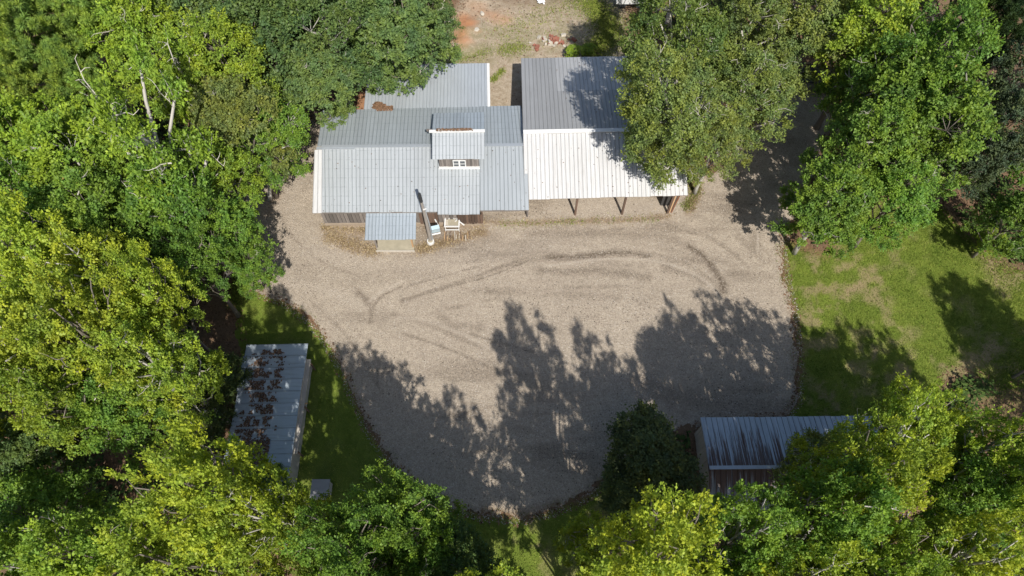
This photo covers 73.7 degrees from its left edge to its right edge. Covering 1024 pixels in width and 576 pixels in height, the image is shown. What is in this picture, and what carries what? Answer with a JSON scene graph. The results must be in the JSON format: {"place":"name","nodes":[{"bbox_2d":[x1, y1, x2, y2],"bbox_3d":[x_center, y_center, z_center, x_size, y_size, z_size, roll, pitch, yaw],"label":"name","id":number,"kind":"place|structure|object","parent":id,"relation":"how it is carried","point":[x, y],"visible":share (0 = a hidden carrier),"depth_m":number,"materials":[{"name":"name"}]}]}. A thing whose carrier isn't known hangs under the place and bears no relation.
{"place":"outdoors","nodes":[
{"label":"outdoors","id":0,"kind":"place"},
{"bbox_2d":[232,277,630,575],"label":"lawn","id":1,"kind":"structure","parent":0,"point":[307,449],"depth_m":45.48,"materials":[{"name":"green plant"}]},
{"bbox_2d":[148,216,242,317],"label":"broadleaf tree","id":2,"kind":"object","parent":1,"relation":"on","point":[193,265],"visible":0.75,"depth_m":42.15,"materials":[{"name":"green plant"}]},
{"bbox_2d":[103,415,294,575],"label":"broadleaf tree","id":3,"kind":"object","parent":1,"relation":"on","point":[176,466],"visible":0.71,"depth_m":27.12,"materials":[{"name":"green plant"}]},
{"bbox_2d":[189,349,252,407],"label":"evergreen tree","id":4,"kind":"object","parent":1,"relation":"on","point":[231,384],"visible":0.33,"depth_m":44.16,"materials":[{"name":"green plant"}]},
{"bbox_2d":[181,467,336,575],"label":"broadleaf tree","id":5,"kind":"object","parent":1,"relation":"on","point":[275,524],"visible":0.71,"depth_m":28.82,"materials":[{"name":"green plant"}]},
{"bbox_2d":[224,344,315,491],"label":"shed","id":6,"kind":"structure","parent":1,"relation":"on","point":[290,408],"depth_m":44.95,"materials":[{"name":"grey metal"}]},
{"bbox_2d":[228,349,289,464],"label":"dead leaves","id":7,"kind":"object","parent":6,"relation":"on","point":[261,408],"visible":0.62,"depth_m":44.72,"materials":[{"name":"brown plant"}]},
{"bbox_2d":[310,479,332,499],"bbox_3d":[-12.216,13.019,43.898,1.157,1.100,1.202,0,62,0],"label":"well box","id":8,"kind":"object","parent":1,"relation":"on","point":[321,485],"visible":0.68,"depth_m":43.48,"materials":[{"name":"grey metal"}]},
{"bbox_2d":[278,496,415,575],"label":"broadleaf tree","id":9,"kind":"object","parent":1,"relation":"on","point":[334,545],"visible":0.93,"depth_m":28.02,"materials":[{"name":"green plant"}]},
{"bbox_2d":[339,458,466,569],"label":"broadleaf tree","id":10,"kind":"object","parent":1,"relation":"on","point":[389,496],"visible":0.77,"depth_m":31.92,"materials":[{"name":"green plant"}]},
{"bbox_2d":[375,498,464,575],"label":"broadleaf tree","id":11,"kind":"object","parent":1,"relation":"on","point":[426,561],"visible":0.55,"depth_m":33.22,"materials":[{"name":"green plant"}]},
{"bbox_2d":[422,516,503,575],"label":"broadleaf tree","id":12,"kind":"object","parent":1,"relation":"on","point":[467,546],"visible":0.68,"depth_m":35.04,"materials":[{"name":"green plant"}]},
{"bbox_2d":[551,508,608,568],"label":"broadleaf tree","id":13,"kind":"object","parent":1,"relation":"on","point":[577,529],"visible":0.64,"depth_m":35.08,"materials":[{"name":"green plant"}]},
{"bbox_2d":[597,466,654,531],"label":"evergreen tree","id":14,"kind":"object","parent":1,"relation":"on","point":[616,500],"visible":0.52,"depth_m":40.75,"materials":[{"name":"green plant"}]},
{"bbox_2d":[572,479,730,575],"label":"broadleaf tree","id":15,"kind":"object","parent":1,"relation":"on","point":[641,553],"visible":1,"depth_m":24.45,"materials":[{"name":"green plant"}]},
{"bbox_2d":[0,0,1023,575],"bbox_3d":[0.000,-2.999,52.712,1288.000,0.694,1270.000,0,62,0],"label":"ground","id":16,"kind":"structure","parent":0,"point":[506,88],"depth_m":60.99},
{"bbox_2d":[0,47,79,165],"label":"pine tree","id":17,"kind":"object","parent":16,"relation":"on","point":[25,85],"visible":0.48,"depth_m":45.59,"materials":[{"name":"green plant"}]},
{"bbox_2d":[0,413,87,502],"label":"broadleaf tree","id":18,"kind":"object","parent":16,"relation":"on","point":[13,444],"visible":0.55,"depth_m":38.13,"materials":[{"name":"green plant"}]},
{"bbox_2d":[0,187,99,322],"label":"broadleaf tree","id":19,"kind":"object","parent":16,"relation":"on","point":[13,268],"visible":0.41,"depth_m":36.86,"materials":[{"name":"green plant"}]},
{"bbox_2d":[0,519,99,575],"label":"broadleaf tree","id":20,"kind":"object","parent":16,"relation":"on","point":[8,539],"visible":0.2,"depth_m":31.38,"materials":[{"name":"green plant"}]},
{"bbox_2d":[0,0,104,113],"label":"pine tree","id":21,"kind":"object","parent":16,"relation":"on","point":[19,19],"visible":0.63,"depth_m":45.34,"materials":[{"name":"green plant"}]},
{"bbox_2d":[0,152,107,265],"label":"broadleaf tree","id":22,"kind":"object","parent":16,"relation":"on","point":[6,166],"visible":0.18,"depth_m":40.81,"materials":[{"name":"green plant"}]},
{"bbox_2d":[0,464,108,571],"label":"broadleaf tree","id":23,"kind":"object","parent":16,"relation":"on","point":[26,489],"visible":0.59,"depth_m":35.94,"materials":[{"name":"green plant"}]},
{"bbox_2d":[0,285,124,424],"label":"broadleaf tree","id":24,"kind":"object","parent":16,"relation":"on","point":[12,303],"visible":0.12,"depth_m":35.57,"materials":[{"name":"green plant"}]},
{"bbox_2d":[0,86,125,231],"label":"broadleaf tree","id":25,"kind":"object","parent":16,"relation":"on","point":[18,111],"visible":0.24,"depth_m":43.40,"materials":[{"name":"green plant"}]},
{"bbox_2d":[0,345,156,459],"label":"broadleaf tree","id":26,"kind":"object","parent":16,"relation":"on","point":[42,394],"visible":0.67,"depth_m":34.56,"materials":[{"name":"green plant"}]},
{"bbox_2d":[0,93,168,246],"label":"broadleaf tree","id":27,"kind":"object","parent":16,"relation":"on","point":[46,129],"visible":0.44,"depth_m":41.27,"materials":[{"name":"green plant"}]},
{"bbox_2d":[35,33,136,117],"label":"pine tree","id":28,"kind":"object","parent":16,"relation":"on","point":[57,51],"visible":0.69,"depth_m":46.74,"materials":[{"name":"green plant"}]},
{"bbox_2d":[2,496,183,575],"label":"broadleaf tree","id":29,"kind":"object","parent":16,"relation":"on","point":[45,535],"visible":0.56,"depth_m":29.85,"materials":[{"name":"green plant"}]},
{"bbox_2d":[0,263,191,428],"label":"broadleaf tree","id":30,"kind":"object","parent":16,"relation":"on","point":[72,319],"visible":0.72,"depth_m":34.12,"materials":[{"name":"green plant"}]},
{"bbox_2d":[43,0,161,126],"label":"pine tree","id":31,"kind":"object","parent":16,"relation":"on","point":[80,11],"visible":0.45,"depth_m":47.00,"materials":[{"name":"green plant"}]},
{"bbox_2d":[24,220,189,347],"bbox_3d":[-23.579,0.888,41.588,6.039,16.846,6.903,-38,69,-18],"label":"broadleaf tree","id":32,"kind":"object","parent":16,"relation":"on","point":[95,247],"visible":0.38,"depth_m":37.22,"materials":[{"name":"green plant"}]},
{"bbox_2d":[34,159,181,284],"bbox_3d":[-25.378,-2.768,44.824,8.073,14.422,7.972,-4,63,-2],"label":"broadleaf tree","id":33,"kind":"object","parent":16,"relation":"on","point":[66,202],"visible":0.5,"depth_m":40.42,"materials":[{"name":"green plant"}]},
{"bbox_2d":[64,363,186,473],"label":"broadleaf tree","id":34,"kind":"object","parent":16,"relation":"on","point":[110,410],"visible":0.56,"depth_m":36.76,"materials":[{"name":"green plant"}]},
{"bbox_2d":[64,26,224,221],"bbox_3d":[-20.971,-7.078,43.986,6.440,20.063,7.472,-31,67,-15],"label":"pale barked tree","id":35,"kind":"object","parent":16,"relation":"on","point":[136,135],"visible":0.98,"depth_m":38.31,"materials":[{"name":"green plant"}]},
{"bbox_2d":[75,0,215,133],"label":"broadleaf tree","id":36,"kind":"object","parent":16,"relation":"on","point":[112,12],"visible":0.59,"depth_m":47.34,"materials":[{"name":"green plant"}]},
{"bbox_2d":[88,237,212,357],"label":"broadleaf tree","id":37,"kind":"object","parent":16,"relation":"on","point":[154,298],"visible":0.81,"depth_m":37.45,"materials":[{"name":"green plant"}]},
{"bbox_2d":[77,314,232,435],"bbox_3d":[-19.565,5.534,39.713,5.606,15.855,5.968,5,63,2],"label":"broadleaf tree","id":38,"kind":"object","parent":16,"relation":"on","point":[182,383],"visible":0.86,"depth_m":36.72,"materials":[{"name":"green plant"}]},
{"bbox_2d":[120,151,246,279],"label":"broadleaf tree","id":39,"kind":"object","parent":16,"relation":"on","point":[180,177],"visible":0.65,"depth_m":41.05,"materials":[{"name":"green plant"}]},
{"bbox_2d":[84,482,291,575],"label":"broadleaf tree","id":40,"kind":"object","parent":16,"relation":"on","point":[133,563],"visible":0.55,"depth_m":29.00,"materials":[{"name":"green plant"}]},
{"bbox_2d":[144,20,237,140],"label":"broadleaf tree","id":41,"kind":"object","parent":16,"relation":"on","point":[181,112],"visible":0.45,"depth_m":46.15,"materials":[{"name":"green plant"}]},
{"bbox_2d":[144,0,260,85],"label":"broadleaf tree","id":42,"kind":"object","parent":16,"relation":"on","point":[188,3],"visible":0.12,"depth_m":47.64,"materials":[{"name":"green plant"}]},
{"bbox_2d":[172,393,237,451],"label":"evergreen tree","id":43,"kind":"object","parent":16,"relation":"on","point":[215,427],"visible":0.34,"depth_m":42.66,"materials":[{"name":"green plant"}]},
{"bbox_2d":[184,133,268,235],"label":"broadleaf tree","id":44,"kind":"object","parent":16,"relation":"on","point":[239,161],"visible":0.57,"depth_m":46.21,"materials":[{"name":"green plant"}]},
{"bbox_2d":[176,2,285,161],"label":"broadleaf tree","id":45,"kind":"object","parent":16,"relation":"on","point":[238,38],"visible":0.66,"depth_m":45.56,"materials":[{"name":"green plant"}]},
{"bbox_2d":[187,72,299,198],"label":"broadleaf tree","id":46,"kind":"object","parent":16,"relation":"on","point":[211,94],"visible":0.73,"depth_m":45.28,"materials":[{"name":"green plant"}]},
{"bbox_2d":[227,237,285,300],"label":"broadleaf tree","id":47,"kind":"object","parent":16,"relation":"on","point":[244,281],"visible":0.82,"depth_m":47.18,"materials":[{"name":"green plant"}]},
{"bbox_2d":[200,0,331,128],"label":"broadleaf tree","id":48,"kind":"object","parent":16,"relation":"on","point":[262,12],"visible":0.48,"depth_m":47.34,"materials":[{"name":"green plant"}]},
{"bbox_2d":[226,90,312,201],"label":"oak tree","id":49,"kind":"object","parent":16,"relation":"on","point":[289,129],"visible":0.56,"depth_m":48.18,"materials":[{"name":"green plant"}]},
{"bbox_2d":[269,29,358,131],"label":"broadleaf tree","id":50,"kind":"object","parent":16,"relation":"on","point":[341,106],"visible":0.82,"depth_m":49.37,"materials":[{"name":"green plant"}]},
{"bbox_2d":[271,0,394,106],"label":"oak tree","id":51,"kind":"object","parent":16,"relation":"on","point":[338,12],"visible":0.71,"depth_m":48.64,"materials":[{"name":"green plant"}]},
{"bbox_2d":[337,5,419,95],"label":"broadleaf tree","id":52,"kind":"object","parent":16,"relation":"on","point":[386,63],"visible":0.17,"depth_m":53.72,"materials":[{"name":"green plant"}]},
{"bbox_2d":[347,0,463,96],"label":"broadleaf tree","id":53,"kind":"object","parent":16,"relation":"on","point":[412,19],"visible":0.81,"depth_m":50.58,"materials":[{"name":"green plant"}]},
{"bbox_2d":[412,0,465,63],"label":"broadleaf tree","id":54,"kind":"object","parent":16,"relation":"on","point":[445,10],"visible":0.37,"depth_m":54.97,"materials":[{"name":"green plant"}]},
{"bbox_2d":[453,558,522,575],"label":"broadleaf tree","id":55,"kind":"object","parent":16,"relation":"on","point":[501,570],"visible":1,"depth_m":28.38,"materials":[{"name":"green plant"}]},
{"bbox_2d":[0,0,1023,575],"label":"undergrowth","id":56,"kind":"object","parent":16,"relation":"on","point":[1008,190],"visible":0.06,"depth_m":47.30,"materials":[{"name":"green plant"}]},
{"bbox_2d":[0,0,1023,575],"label":"leaf litter","id":57,"kind":"object","parent":16,"relation":"on","point":[678,426],"visible":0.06,"depth_m":49.21,"materials":[{"name":"plant"}]},
{"bbox_2d":[206,82,831,519],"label":"gravel lot","id":58,"kind":"structure","parent":16,"relation":"on","point":[450,298],"depth_m":50.08,"materials":[{"name":"beige gravel"}]},
{"bbox_2d":[172,190,278,276],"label":"broadleaf tree","id":59,"kind":"object","parent":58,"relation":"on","point":[225,212],"visible":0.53,"depth_m":44.74,"materials":[{"name":"green plant"}]},
{"bbox_2d":[312,63,528,251],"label":"farm building","id":60,"kind":"structure","parent":58,"relation":"on","point":[404,142],"depth_m":52.12,"materials":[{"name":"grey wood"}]},
{"bbox_2d":[417,192,440,245],"bbox_3d":[-6.045,-5.143,50.420,1.231,6.308,0.622,-25,65,-13],"label":"service pole","id":61,"kind":"object","parent":58,"relation":"on","point":[434,229],"visible":1,"depth_m":51.51,"materials":[{"name":"grey metal"}]},
{"bbox_2d":[315,177,705,262],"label":"dead weeds","id":62,"kind":"object","parent":58,"relation":"on","point":[342,238],"visible":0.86,"depth_m":53.35,"materials":[{"name":"beige plant"}]},
{"bbox_2d":[529,33,576,51],"bbox_3d":[3.778,-22.845,62.905,4.458,0.605,1.960,-10,63,-5],"label":"rubble pile","id":63,"kind":"object","parent":16,"relation":"on","point":[553,41],"visible":0.99,"depth_m":62.81,"materials":[{"name":"stone"}]},
{"bbox_2d":[521,56,687,215],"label":"pole barn","id":64,"kind":"structure","parent":16,"relation":"on","point":[553,89],"depth_m":52.44,"materials":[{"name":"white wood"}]},
{"bbox_2d":[222,0,1023,409],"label":"weeds","id":65,"kind":"object","parent":16,"relation":"on","point":[606,28],"visible":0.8,"depth_m":62.57,"materials":[{"name":"green plant"}]},
{"bbox_2d":[601,398,708,509],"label":"evergreen tree","id":66,"kind":"object","parent":16,"relation":"on","point":[647,441],"visible":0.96,"depth_m":40.19,"materials":[{"name":"green plant"}]},
{"bbox_2d":[624,101,711,194],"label":"oak tree","id":67,"kind":"object","parent":16,"relation":"on","point":[660,150],"visible":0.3,"depth_m":47.71,"materials":[{"name":"green plant"}]},
{"bbox_2d":[611,39,736,184],"bbox_3d":[11.531,-11.361,47.785,8.252,18.538,8.633,12,82,21],"label":"oak tree","id":68,"kind":"object","parent":16,"relation":"on","point":[685,95],"visible":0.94,"depth_m":42.66,"materials":[{"name":"green plant"}]},
{"bbox_2d":[614,0,737,102],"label":"oak tree","id":69,"kind":"object","parent":16,"relation":"on","point":[696,38],"visible":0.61,"depth_m":46.30,"materials":[{"name":"green plant"}]},
{"bbox_2d":[672,100,754,194],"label":"oak tree","id":70,"kind":"object","parent":16,"relation":"on","point":[728,140],"visible":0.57,"depth_m":48.77,"materials":[{"name":"green plant"}]},
{"bbox_2d":[668,479,803,575],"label":"broadleaf tree","id":71,"kind":"object","parent":16,"relation":"on","point":[747,520],"visible":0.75,"depth_m":27.78,"materials":[{"name":"green plant"}]},
{"bbox_2d":[696,560,782,575],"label":"broadleaf tree","id":72,"kind":"object","parent":16,"relation":"on","point":[772,571],"visible":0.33,"depth_m":27.45,"materials":[{"name":"green plant"}]},
{"bbox_2d":[687,0,805,105],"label":"oak tree","id":73,"kind":"object","parent":16,"relation":"on","point":[788,48],"visible":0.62,"depth_m":49.37,"materials":[{"name":"green plant"}]},
{"bbox_2d":[697,40,799,164],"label":"oak tree","id":74,"kind":"object","parent":16,"relation":"on","point":[758,66],"visible":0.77,"depth_m":48.06,"materials":[{"name":"green plant"}]},
{"bbox_2d":[719,527,880,575],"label":"broadleaf tree","id":75,"kind":"object","parent":16,"relation":"on","point":[800,567],"visible":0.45,"depth_m":27.87,"materials":[{"name":"green plant"}]},
{"bbox_2d":[694,416,906,510],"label":"old shed","id":76,"kind":"structure","parent":16,"relation":"on","point":[734,450],"depth_m":43.15,"materials":[{"name":"grey metal"}]},
{"bbox_2d":[767,427,855,534],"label":"oak tree","id":77,"kind":"object","parent":16,"relation":"on","point":[814,437],"visible":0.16,"depth_m":39.76,"materials":[{"name":"green plant"}]},
{"bbox_2d":[754,0,869,111],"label":"oak tree","id":78,"kind":"object","parent":16,"relation":"on","point":[807,23],"visible":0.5,"depth_m":49.27,"materials":[{"name":"green plant"}]},
{"bbox_2d":[745,450,908,575],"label":"broadleaf tree","id":79,"kind":"object","parent":16,"relation":"on","point":[828,495],"visible":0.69,"depth_m":28.54,"materials":[{"name":"green plant"}]},
{"bbox_2d":[809,36,910,158],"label":"broadleaf tree","id":80,"kind":"object","parent":16,"relation":"on","point":[860,68],"visible":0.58,"depth_m":47.62,"materials":[{"name":"green plant"}]},
{"bbox_2d":[797,94,923,207],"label":"broadleaf tree","id":81,"kind":"object","parent":16,"relation":"on","point":[866,123],"visible":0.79,"depth_m":44.55,"materials":[{"name":"green plant"}]},
{"bbox_2d":[769,414,959,543],"bbox_3d":[16.026,10.472,35.001,5.164,19.782,5.228,27,66,13],"label":"broadleaf tree","id":82,"kind":"object","parent":16,"relation":"on","point":[896,460],"visible":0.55,"depth_m":29.11,"materials":[{"name":"green plant"}]},
{"bbox_2d":[803,0,942,129],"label":"broadleaf tree","id":83,"kind":"object","parent":16,"relation":"on","point":[903,15],"visible":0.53,"depth_m":47.45,"materials":[{"name":"green plant"}]},
{"bbox_2d":[800,382,955,538],"bbox_3d":[18.323,10.310,36.354,4.931,17.836,5.275,-20,53,-15],"label":"broadleaf tree","id":84,"kind":"object","parent":16,"relation":"on","point":[908,418],"visible":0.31,"depth_m":31.95,"materials":[{"name":"green plant"}]},
{"bbox_2d":[811,515,955,575],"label":"broadleaf tree","id":85,"kind":"object","parent":16,"relation":"on","point":[889,553],"visible":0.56,"depth_m":29.53,"materials":[{"name":"green plant"}]},
{"bbox_2d":[834,0,1005,136],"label":"broadleaf tree","id":86,"kind":"object","parent":16,"relation":"on","point":[971,29],"visible":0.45,"depth_m":44.08,"materials":[{"name":"green plant"}]},
{"bbox_2d":[876,370,973,473],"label":"broadleaf tree","id":87,"kind":"object","parent":16,"relation":"on","point":[944,427],"visible":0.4,"depth_m":33.76,"materials":[{"name":"green plant"}]},
{"bbox_2d":[874,505,1023,575],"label":"broadleaf tree","id":88,"kind":"object","parent":16,"relation":"on","point":[991,562],"visible":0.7,"depth_m":29.87,"materials":[{"name":"green plant"}]},
{"bbox_2d":[887,447,1023,559],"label":"oak tree","id":89,"kind":"object","parent":16,"relation":"on","point":[985,477],"visible":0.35,"depth_m":32.70,"materials":[{"name":"green plant"}]},
{"bbox_2d":[912,404,1023,508],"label":"broadleaf tree","id":90,"kind":"object","parent":16,"relation":"on","point":[1002,438],"visible":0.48,"depth_m":33.86,"materials":[{"name":"green plant"}]},
{"bbox_2d":[919,448,1023,555],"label":"broadleaf tree","id":91,"kind":"object","parent":16,"relation":"on","point":[1019,487],"visible":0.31,"depth_m":32.09,"materials":[{"name":"green plant"}]},
{"bbox_2d":[920,80,1023,207],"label":"evergreen tree","id":92,"kind":"object","parent":16,"relation":"on","point":[998,158],"visible":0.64,"depth_m":46.63,"materials":[{"name":"green plant"}]},
{"bbox_2d":[936,0,1023,89],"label":"pine tree","id":93,"kind":"object","parent":16,"relation":"on","point":[1010,13],"visible":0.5,"depth_m":48.32,"materials":[{"name":"green plant"}]},
{"bbox_2d":[947,33,1023,147],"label":"evergreen tree","id":94,"kind":"object","parent":16,"relation":"on","point":[998,83],"visible":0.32,"depth_m":48.75,"materials":[{"name":"green plant"}]},
{"bbox_2d":[1006,126,1023,186],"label":"broadleaf tree","id":95,"kind":"object","parent":16,"relation":"on","point":[1019,178],"visible":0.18,"depth_m":48.19,"materials":[{"name":"green plant"}]},
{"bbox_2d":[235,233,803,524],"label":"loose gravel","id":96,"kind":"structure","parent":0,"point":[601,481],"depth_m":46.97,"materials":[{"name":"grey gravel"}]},
{"bbox_2d":[781,201,1023,426],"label":"lawn","id":97,"kind":"structure","parent":0,"point":[872,353],"depth_m":50.12,"materials":[{"name":"green plant"}]},
{"bbox_2d":[767,156,875,259],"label":"broadleaf tree","id":98,"kind":"object","parent":97,"relation":"on","point":[800,209],"visible":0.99,"depth_m":45.74,"materials":[{"name":"green plant"}]},
{"bbox_2d":[851,159,941,253],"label":"broadleaf tree","id":99,"kind":"object","parent":97,"relation":"on","point":[901,197],"visible":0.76,"depth_m":45.56,"materials":[{"name":"green plant"}]},
{"bbox_2d":[838,49,1001,200],"bbox_3d":[27.700,-9.912,47.978,9.130,15.452,9.320,-24,65,-12],"label":"broadleaf tree","id":100,"kind":"object","parent":97,"relation":"on","point":[964,104],"visible":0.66,"depth_m":43.44,"materials":[{"name":"green plant"}]},
{"bbox_2d":[971,228,1007,257],"bbox_3d":[35.847,-3.181,51.484,2.520,2.671,2.830,20,64,10],"label":"bush","id":101,"kind":"object","parent":97,"relation":"on","point":[983,233],"visible":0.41,"depth_m":51.02,"materials":[{"name":"green plant"}]},
{"bbox_2d":[960,190,1023,259],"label":"broadleaf tree","id":102,"kind":"object","parent":97,"relation":"on","point":[1011,209],"visible":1,"depth_m":48.38,"materials":[{"name":"green plant"}]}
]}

